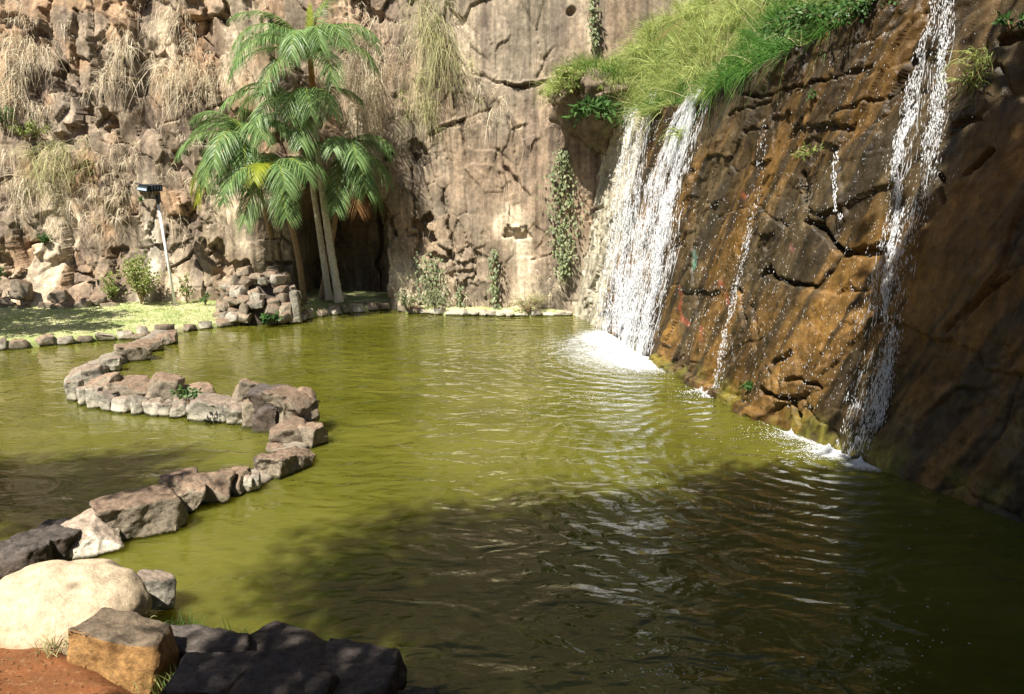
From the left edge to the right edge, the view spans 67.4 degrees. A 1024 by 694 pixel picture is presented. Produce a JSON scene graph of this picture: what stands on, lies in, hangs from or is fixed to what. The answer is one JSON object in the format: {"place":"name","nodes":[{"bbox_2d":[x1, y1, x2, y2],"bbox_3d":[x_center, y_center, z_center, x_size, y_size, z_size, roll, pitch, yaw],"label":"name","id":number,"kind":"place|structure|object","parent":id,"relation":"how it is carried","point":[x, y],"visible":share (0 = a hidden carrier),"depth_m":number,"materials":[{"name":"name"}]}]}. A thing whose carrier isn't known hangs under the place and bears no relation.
{"place":"outdoors","nodes":[
{"label":"outdoors","id":0,"kind":"place"},
{"bbox_2d":[0,648,140,693],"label":"bank","id":1,"kind":"structure","parent":0,"point":[34,679],"depth_m":4.95,"materials":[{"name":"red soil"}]},
{"bbox_2d":[6,621,75,660],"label":"grass tuft","id":2,"kind":"object","parent":1,"relation":"on","point":[48,648],"visible":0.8,"depth_m":5.20,"materials":[{"name":"beige plant"}]},
{"bbox_2d":[0,558,151,654],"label":"boulder","id":3,"kind":"object","parent":1,"relation":"on","point":[41,597],"visible":0.66,"depth_m":5.55,"materials":[{"name":"beige stone"}]},
{"bbox_2d":[67,607,179,693],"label":"rock","id":4,"kind":"object","parent":1,"relation":"on","point":[124,649],"visible":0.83,"depth_m":5.05,"materials":[{"name":"stone"}]},
{"bbox_2d":[133,664,174,690],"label":"grass tuft","id":5,"kind":"object","parent":1,"relation":"on","point":[160,675],"visible":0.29,"depth_m":5.07,"materials":[{"name":"green plant"}]},
{"bbox_2d":[133,664,180,693],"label":"grass tuft","id":6,"kind":"object","parent":1,"relation":"on","point":[159,682],"visible":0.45,"depth_m":4.94,"materials":[{"name":"green plant"}]},
{"bbox_2d":[161,650,265,693],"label":"rock","id":7,"kind":"object","parent":1,"relation":"on","point":[205,673],"visible":0.84,"depth_m":4.87,"materials":[{"name":"stone"}]},
{"bbox_2d":[225,649,338,693],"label":"rock","id":8,"kind":"object","parent":1,"relation":"on","point":[280,671],"visible":0.91,"depth_m":4.95,"materials":[{"name":"stone"}]},
{"bbox_2d":[0,288,573,348],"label":"lawn","id":9,"kind":"structure","parent":0,"point":[361,296],"depth_m":21.67,"materials":[{"name":"green plant"}]},
{"bbox_2d":[0,296,12,306],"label":"rock","id":10,"kind":"object","parent":9,"relation":"on","point":[6,301],"visible":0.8,"depth_m":22.16,"materials":[{"name":"brown stone"}]},
{"bbox_2d":[9,279,34,300],"bbox_3d":[-14.232,-1.633,22.334,0.500,0.704,0.711,0,10,0],"label":"rock","id":11,"kind":"object","parent":9,"relation":"on","point":[21,289],"visible":1,"depth_m":22.12,"materials":[{"name":"brown stone"}]},
{"bbox_2d":[16,304,31,308],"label":"rock","id":12,"kind":"object","parent":9,"relation":"on","point":[21,306],"visible":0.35,"depth_m":22.15,"materials":[{"name":"brown stone"}]},
{"bbox_2d":[38,302,50,307],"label":"rock","id":13,"kind":"object","parent":9,"relation":"on","point":[43,305],"visible":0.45,"depth_m":22.34,"materials":[{"name":"brown stone"}]},
{"bbox_2d":[49,299,71,308],"bbox_3d":[-13.235,-1.224,22.616,0.523,0.403,0.738,-3,11,-16],"label":"rock","id":14,"kind":"object","parent":9,"relation":"on","point":[62,304],"visible":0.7,"depth_m":22.40,"materials":[{"name":"brown stone"}]},
{"bbox_2d":[47,289,68,302],"bbox_3d":[-13.355,-1.499,22.587,0.591,0.398,0.446,-3,11,-17],"label":"rock","id":15,"kind":"object","parent":14,"relation":"on","point":[54,296],"visible":1,"depth_m":22.43,"materials":[{"name":"brown stone"}]},
{"bbox_2d":[73,295,91,307],"bbox_3d":[-12.702,-1.320,22.791,0.490,0.445,0.573,-3,11,-18],"label":"rock","id":16,"kind":"object","parent":9,"relation":"on","point":[81,301],"visible":0.9,"depth_m":22.58,"materials":[{"name":"brown stone"}]},
{"bbox_2d":[91,296,107,305],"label":"rock","id":17,"kind":"object","parent":9,"relation":"on","point":[96,300],"visible":0.87,"depth_m":22.84,"materials":[{"name":"brown stone"}]},
{"bbox_2d":[97,270,118,299],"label":"shrub","id":18,"kind":"object","parent":9,"relation":"on","point":[111,291],"visible":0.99,"depth_m":23.18,"materials":[{"name":"green plant"}]},
{"bbox_2d":[100,302,118,306],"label":"rock","id":19,"kind":"object","parent":9,"relation":"on","point":[108,304],"visible":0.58,"depth_m":22.89,"materials":[{"name":"brown stone"}]},
{"bbox_2d":[110,248,167,303],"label":"shrub","id":20,"kind":"object","parent":9,"relation":"on","point":[136,281],"visible":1,"depth_m":23.09,"materials":[{"name":"green plant"}]},
{"bbox_2d":[134,183,176,305],"bbox_3d":[-10.585,-2.983,22.980,0.657,3.754,0.789,7,13,34],"label":"lamp post","id":21,"kind":"object","parent":9,"relation":"on","point":[149,187],"visible":0.94,"depth_m":22.91,"materials":[{"name":"grey metal"}]},
{"bbox_2d":[176,273,196,302],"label":"shrub","id":22,"kind":"object","parent":9,"relation":"on","point":[186,290],"visible":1,"depth_m":23.70,"materials":[{"name":"green plant"}]},
{"bbox_2d":[198,292,211,304],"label":"shrub","id":23,"kind":"object","parent":9,"relation":"on","point":[206,296],"visible":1,"depth_m":23.57,"materials":[{"name":"green plant"}]},
{"bbox_2d":[174,111,294,240],"bbox_3d":[-8.333,-4.103,23.178,3.360,5.756,4.573,-5,12,-26],"label":"palm tree","id":24,"kind":"object","parent":9,"relation":"on","point":[240,130],"visible":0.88,"depth_m":21.55,"materials":[{"name":"green plant"}]},
{"bbox_2d":[213,265,310,324],"bbox_3d":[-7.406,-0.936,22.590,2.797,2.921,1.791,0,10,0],"label":"stone cairn","id":25,"kind":"object","parent":9,"relation":"on","point":[247,295],"visible":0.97,"depth_m":22.08,"materials":[{"name":"grey stone"}]},
{"bbox_2d":[216,153,331,301],"bbox_3d":[-6.872,-3.401,22.618,3.247,4.592,3.490,0,10,0],"label":"palm tree","id":26,"kind":"object","parent":9,"relation":"on","point":[268,166],"visible":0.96,"depth_m":21.40,"materials":[{"name":"green plant"}]},
{"bbox_2d":[0,301,572,350],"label":"stone edging","id":27,"kind":"object","parent":9,"relation":"on","point":[44,340],"visible":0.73,"depth_m":23.26,"materials":[{"name":"grey stone"}]},
{"bbox_2d":[259,310,283,324],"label":"shrub","id":28,"kind":"object","parent":27,"relation":"on","point":[265,317],"visible":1,"depth_m":21.61,"materials":[{"name":"green plant"}]},
{"bbox_2d":[423,288,447,307],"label":"shrub","id":29,"kind":"object","parent":27,"relation":"on","point":[432,300],"visible":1,"depth_m":24.05,"materials":[{"name":"green plant"}]},
{"bbox_2d":[217,82,364,299],"bbox_3d":[-6.441,-4.538,23.045,4.021,6.620,3.094,0,10,0],"label":"palm tree","id":30,"kind":"object","parent":9,"relation":"on","point":[297,99],"visible":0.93,"depth_m":21.91,"materials":[{"name":"green plant"}]},
{"bbox_2d":[226,0,383,302],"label":"palm tree","id":31,"kind":"object","parent":9,"relation":"on","point":[310,38],"visible":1,"depth_m":21.59,"materials":[{"name":"green plant"}]},
{"bbox_2d":[295,134,397,299],"bbox_3d":[-4.942,-3.886,23.618,3.147,5.167,2.762,0,10,0],"label":"palm tree","id":32,"kind":"object","parent":9,"relation":"on","point":[352,164],"visible":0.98,"depth_m":22.96,"materials":[{"name":"green plant"}]},
{"bbox_2d":[396,284,423,310],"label":"shrub","id":33,"kind":"object","parent":9,"relation":"on","point":[404,301],"visible":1,"depth_m":24.07,"materials":[{"name":"green plant"}]},
{"bbox_2d":[507,289,550,312],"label":"shrub","id":34,"kind":"object","parent":9,"relation":"on","point":[531,304],"visible":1,"depth_m":23.81,"materials":[{"name":"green plant"}]},
{"bbox_2d":[0,0,692,313],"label":"cliff","id":35,"kind":"structure","parent":0,"point":[444,204],"depth_m":24.00,"materials":[{"name":"beige stone"}]},
{"bbox_2d":[0,260,5,284],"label":"shrub","id":36,"kind":"object","parent":35,"relation":"on","point":[1,269],"visible":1,"depth_m":22.59,"materials":[{"name":"green plant"}]},
{"bbox_2d":[0,105,15,126],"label":"shrub","id":37,"kind":"object","parent":35,"relation":"on","point":[5,109],"visible":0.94,"depth_m":22.86,"materials":[{"name":"green plant"}]},
{"bbox_2d":[0,71,45,140],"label":"grass clump","id":38,"kind":"object","parent":35,"relation":"on","point":[8,97],"visible":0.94,"depth_m":23.00,"materials":[{"name":"beige plant"}]},
{"bbox_2d":[3,116,50,139],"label":"shrub","id":39,"kind":"object","parent":35,"relation":"on","point":[29,127],"visible":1,"depth_m":23.07,"materials":[{"name":"green plant"}]},
{"bbox_2d":[0,30,73,105],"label":"grass clump","id":40,"kind":"object","parent":35,"relation":"on","point":[32,47],"visible":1,"depth_m":23.07,"materials":[{"name":"beige plant"}]},
{"bbox_2d":[0,166,84,232],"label":"grass clump","id":41,"kind":"object","parent":35,"relation":"on","point":[38,193],"visible":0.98,"depth_m":22.89,"materials":[{"name":"beige plant"}]},
{"bbox_2d":[36,232,53,244],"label":"shrub","id":42,"kind":"object","parent":35,"relation":"on","point":[44,239],"visible":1,"depth_m":22.87,"materials":[{"name":"green plant"}]},
{"bbox_2d":[0,134,97,230],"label":"grass clump","id":43,"kind":"object","parent":35,"relation":"on","point":[52,160],"visible":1,"depth_m":23.05,"materials":[{"name":"beige plant"}]},
{"bbox_2d":[69,169,139,236],"bbox_3d":[-12.433,-4.267,23.397,2.091,2.292,1.089,-3,11,-18],"label":"grass clump","id":44,"kind":"object","parent":35,"relation":"on","point":[114,198],"visible":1,"depth_m":23.50,"materials":[{"name":"beige plant"}]},
{"bbox_2d":[85,53,148,112],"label":"grass clump","id":45,"kind":"object","parent":35,"relation":"on","point":[101,75],"visible":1,"depth_m":23.57,"materials":[{"name":"beige plant"}]},
{"bbox_2d":[96,26,146,93],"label":"grass clump","id":46,"kind":"object","parent":35,"relation":"on","point":[119,52],"visible":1,"depth_m":23.68,"materials":[{"name":"beige plant"}]},
{"bbox_2d":[125,45,194,138],"bbox_3d":[-10.885,-7.377,23.892,2.152,4.021,1.363,0,10,0],"label":"grass clump","id":47,"kind":"object","parent":35,"relation":"on","point":[164,81],"visible":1,"depth_m":23.89,"materials":[{"name":"beige plant"}]},
{"bbox_2d":[139,0,205,69],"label":"grass clump","id":48,"kind":"object","parent":35,"relation":"on","point":[166,12],"visible":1,"depth_m":23.88,"materials":[{"name":"beige plant"}]},
{"bbox_2d":[138,49,249,103],"bbox_3d":[-9.812,-8.334,23.861,3.530,1.987,0.984,1,11,8],"label":"grass clump","id":49,"kind":"object","parent":35,"relation":"on","point":[197,68],"visible":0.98,"depth_m":23.91,"materials":[{"name":"beige plant"}]},
{"bbox_2d":[0,0,570,312],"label":"cliff grass","id":50,"kind":"structure","parent":35,"relation":"on","point":[39,112],"depth_m":23.72,"materials":[{"name":"beige plant"}]},
{"bbox_2d":[303,14,399,156],"bbox_3d":[-4.952,-7.859,23.625,3.286,4.906,2.357,0,10,0],"label":"grass clump","id":51,"kind":"object","parent":35,"relation":"on","point":[347,74],"visible":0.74,"depth_m":24.00,"materials":[{"name":"beige plant"}]},
{"bbox_2d":[331,71,395,164],"bbox_3d":[-4.580,-6.152,24.094,2.400,4.931,1.551,2,11,11],"label":"grass clump","id":52,"kind":"object","parent":35,"relation":"on","point":[372,102],"visible":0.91,"depth_m":24.10,"materials":[{"name":"beige plant"}]},
{"bbox_2d":[387,67,451,165],"bbox_3d":[-2.868,-6.844,23.609,2.287,3.599,1.339,1,11,8],"label":"grass clump","id":53,"kind":"object","parent":35,"relation":"on","point":[425,112],"visible":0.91,"depth_m":23.72,"materials":[{"name":"beige plant"}]},
{"bbox_2d":[400,252,450,307],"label":"creeper","id":54,"kind":"object","parent":35,"relation":"attached to","point":[431,271],"visible":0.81,"depth_m":24.51,"materials":[{"name":"green plant"}]},
{"bbox_2d":[366,0,494,165],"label":"grass clump","id":55,"kind":"object","parent":35,"relation":"on","point":[442,54],"visible":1,"depth_m":23.14,"materials":[{"name":"beige plant"}]},
{"bbox_2d":[435,37,484,116],"bbox_3d":[-1.519,-7.917,23.157,1.653,2.974,1.154,10,15,44],"label":"grass clump","id":56,"kind":"object","parent":35,"relation":"on","point":[467,64],"visible":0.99,"depth_m":23.25,"materials":[{"name":"beige plant"}]},
{"bbox_2d":[454,286,466,307],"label":"creeper","id":57,"kind":"object","parent":35,"relation":"attached to","point":[459,302],"visible":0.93,"depth_m":24.33,"materials":[{"name":"green plant"}]},
{"bbox_2d":[378,40,555,295],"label":"trailing stems","id":58,"kind":"object","parent":35,"relation":"attached to","point":[489,145],"visible":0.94,"depth_m":23.63,"materials":[{"name":"brown plant"}]},
{"bbox_2d":[477,81,509,144],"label":"grass clump","id":59,"kind":"object","parent":35,"relation":"on","point":[479,86],"visible":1,"depth_m":23.21,"materials":[{"name":"beige plant"}]},
{"bbox_2d":[486,248,501,309],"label":"creeper","id":60,"kind":"object","parent":35,"relation":"attached to","point":[494,275],"visible":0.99,"depth_m":23.99,"materials":[{"name":"green plant"}]},
{"bbox_2d":[536,141,588,284],"bbox_3d":[1.526,-4.068,23.404,1.594,4.314,0.600,0,10,0],"label":"creeper","id":61,"kind":"object","parent":35,"relation":"attached to","point":[563,258],"visible":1,"depth_m":23.41,"materials":[{"name":"green plant"}]},
{"bbox_2d":[549,68,630,155],"bbox_3d":[2.512,-6.817,22.504,2.852,2.576,3.529,0,10,0],"label":"ledge","id":62,"kind":"object","parent":35,"relation":"on","point":[586,130],"visible":0.51,"depth_m":21.76,"materials":[{"name":"brown stone"}]},
{"bbox_2d":[546,63,602,96],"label":"shrub","id":63,"kind":"object","parent":62,"relation":"on","point":[569,84],"visible":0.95,"depth_m":20.86,"materials":[{"name":"green plant"}]},
{"bbox_2d":[560,93,627,128],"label":"shrub","id":64,"kind":"object","parent":62,"relation":"on","point":[587,106],"visible":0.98,"depth_m":20.76,"materials":[{"name":"green plant"}]},
{"bbox_2d":[585,0,601,48],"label":"creeper","id":65,"kind":"object","parent":35,"relation":"attached to","point":[591,20],"visible":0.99,"depth_m":22.52,"materials":[{"name":"green plant"}]},
{"bbox_2d":[0,310,1023,693],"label":"water","id":66,"kind":"structure","parent":0,"point":[426,510],"depth_m":8.34,"materials":[{"name":"green liquid"}]},
{"bbox_2d":[137,569,176,610],"bbox_3d":[-3.031,2.065,6.557,0.341,0.314,0.275,-2,11,-13],"label":"rock","id":67,"kind":"object","parent":66,"relation":"on","point":[160,585],"visible":0.72,"depth_m":6.47,"materials":[{"name":"grey stone"}]},
{"bbox_2d":[0,329,327,579],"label":"stone wall","id":68,"kind":"structure","parent":66,"relation":"in","point":[285,416],"depth_m":10.72,"materials":[{"name":"grey stone"}]},
{"bbox_2d":[169,384,201,403],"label":"shrub","id":69,"kind":"object","parent":68,"relation":"on","point":[194,395],"visible":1,"depth_m":11.69,"materials":[{"name":"green plant"}]},
{"bbox_2d":[171,624,249,659],"bbox_3d":[-2.183,2.221,5.498,0.655,0.392,0.480,-2,11,-12],"label":"rock","id":70,"kind":"object","parent":66,"relation":"on","point":[196,638],"visible":0.3,"depth_m":5.42,"materials":[{"name":"stone"}]},
{"bbox_2d":[153,605,216,635],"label":"grass tuft","id":71,"kind":"object","parent":70,"relation":"on","point":[189,620],"visible":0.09,"depth_m":5.70,"materials":[{"name":"green plant"}]},
{"bbox_2d":[249,620,331,664],"bbox_3d":[-1.650,2.288,5.557,1.118,0.319,0.603,2,11,11],"label":"rock","id":72,"kind":"object","parent":66,"relation":"on","point":[307,645],"visible":0.3,"depth_m":5.59,"materials":[{"name":"stone"}]},
{"bbox_2d":[194,617,260,636],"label":"grass tuft","id":73,"kind":"object","parent":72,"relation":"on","point":[231,626],"visible":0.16,"depth_m":5.75,"materials":[{"name":"green plant"}]},
{"bbox_2d":[313,663,400,693],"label":"rock","id":74,"kind":"object","parent":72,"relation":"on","point":[363,678],"visible":0.71,"depth_m":5.09,"materials":[{"name":"stone"}]},
{"bbox_2d":[325,638,406,688],"bbox_3d":[-1.083,2.320,5.512,0.632,0.272,0.496,2,11,12],"label":"rock","id":75,"kind":"object","parent":66,"relation":"on","point":[343,651],"visible":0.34,"depth_m":5.53,"materials":[{"name":"stone"}]},
{"bbox_2d":[396,687,438,693],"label":"rock","id":76,"kind":"object","parent":66,"relation":"on","point":[424,691],"visible":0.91,"depth_m":5.32,"materials":[{"name":"stone"}]},
{"bbox_2d":[450,374,969,693],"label":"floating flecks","id":77,"kind":"object","parent":66,"relation":"on","point":[720,550],"visible":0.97,"depth_m":8.43,"materials":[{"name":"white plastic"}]},
{"bbox_2d":[529,0,857,150],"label":"hillside","id":78,"kind":"structure","parent":0,"point":[665,29],"depth_m":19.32,"materials":[{"name":"green plant"}]},
{"bbox_2d":[665,65,707,96],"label":"grass tuft","id":79,"kind":"object","parent":78,"relation":"on","point":[694,73],"visible":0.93,"depth_m":16.35,"materials":[{"name":"green plant"}]},
{"bbox_2d":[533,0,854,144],"bbox_3d":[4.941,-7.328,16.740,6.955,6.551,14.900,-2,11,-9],"label":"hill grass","id":80,"kind":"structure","parent":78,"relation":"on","point":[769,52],"depth_m":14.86,"materials":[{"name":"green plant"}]},
{"bbox_2d":[763,0,858,39],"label":"shrub","id":81,"kind":"object","parent":78,"relation":"on","point":[803,13],"visible":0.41,"depth_m":12.09,"materials":[{"name":"green plant"}]},
{"bbox_2d":[824,0,899,28],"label":"shrub","id":82,"kind":"object","parent":78,"relation":"on","point":[860,6],"visible":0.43,"depth_m":10.89,"materials":[{"name":"green plant"}]},
{"bbox_2d":[574,0,1023,522],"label":"cliff","id":83,"kind":"structure","parent":0,"point":[953,426],"depth_m":10.73,"materials":[{"name":"brown stone"}]},
{"bbox_2d":[526,94,709,379],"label":"waterfall","id":84,"kind":"structure","parent":83,"relation":"on","point":[632,358],"depth_m":17.95,"materials":[{"name":"white liquid"}]},
{"bbox_2d":[653,119,688,152],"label":"grass tuft","id":85,"kind":"object","parent":83,"relation":"on","point":[678,132],"visible":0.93,"depth_m":16.78,"materials":[{"name":"green plant"}]},
{"bbox_2d":[681,120,766,397],"bbox_3d":[3.622,-1.567,13.605,1.434,4.934,1.037,5,11,24],"label":"trickle","id":86,"kind":"object","parent":83,"relation":"attached to","point":[723,341],"visible":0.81,"depth_m":13.65,"materials":[{"name":"white liquid"}]},
{"bbox_2d":[739,380,752,391],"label":"shrub","id":87,"kind":"object","parent":83,"relation":"on","point":[748,385],"visible":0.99,"depth_m":12.60,"materials":[{"name":"green plant"}]},
{"bbox_2d":[791,141,823,160],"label":"shrub","id":88,"kind":"object","parent":83,"relation":"on","point":[806,153],"visible":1,"depth_m":11.67,"materials":[{"name":"green plant"}]},
{"bbox_2d":[806,89,816,100],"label":"shrub","id":89,"kind":"object","parent":83,"relation":"on","point":[811,94],"visible":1,"depth_m":11.82,"materials":[{"name":"green plant"}]},
{"bbox_2d":[656,30,990,408],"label":"spray drops","id":90,"kind":"object","parent":83,"relation":"on","point":[834,178],"visible":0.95,"depth_m":11.04,"materials":[{"name":"white liquid"}]},
{"bbox_2d":[771,0,955,469],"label":"waterfall","id":91,"kind":"structure","parent":83,"relation":"on","point":[829,450],"depth_m":10.01,"materials":[{"name":"white liquid"}]},
{"bbox_2d":[934,40,993,100],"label":"grass tuft","id":92,"kind":"object","parent":83,"relation":"on","point":[977,59],"visible":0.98,"depth_m":9.03,"materials":[{"name":"green plant"}]},
{"bbox_2d":[940,60,992,112],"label":"shrub","id":93,"kind":"object","parent":83,"relation":"on","point":[969,78],"visible":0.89,"depth_m":9.10,"materials":[{"name":"green plant"}]},
{"bbox_2d":[991,9,1023,34],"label":"shrub","id":94,"kind":"object","parent":83,"relation":"on","point":[1001,20],"visible":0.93,"depth_m":8.73,"materials":[{"name":"green plant"}]}
]}

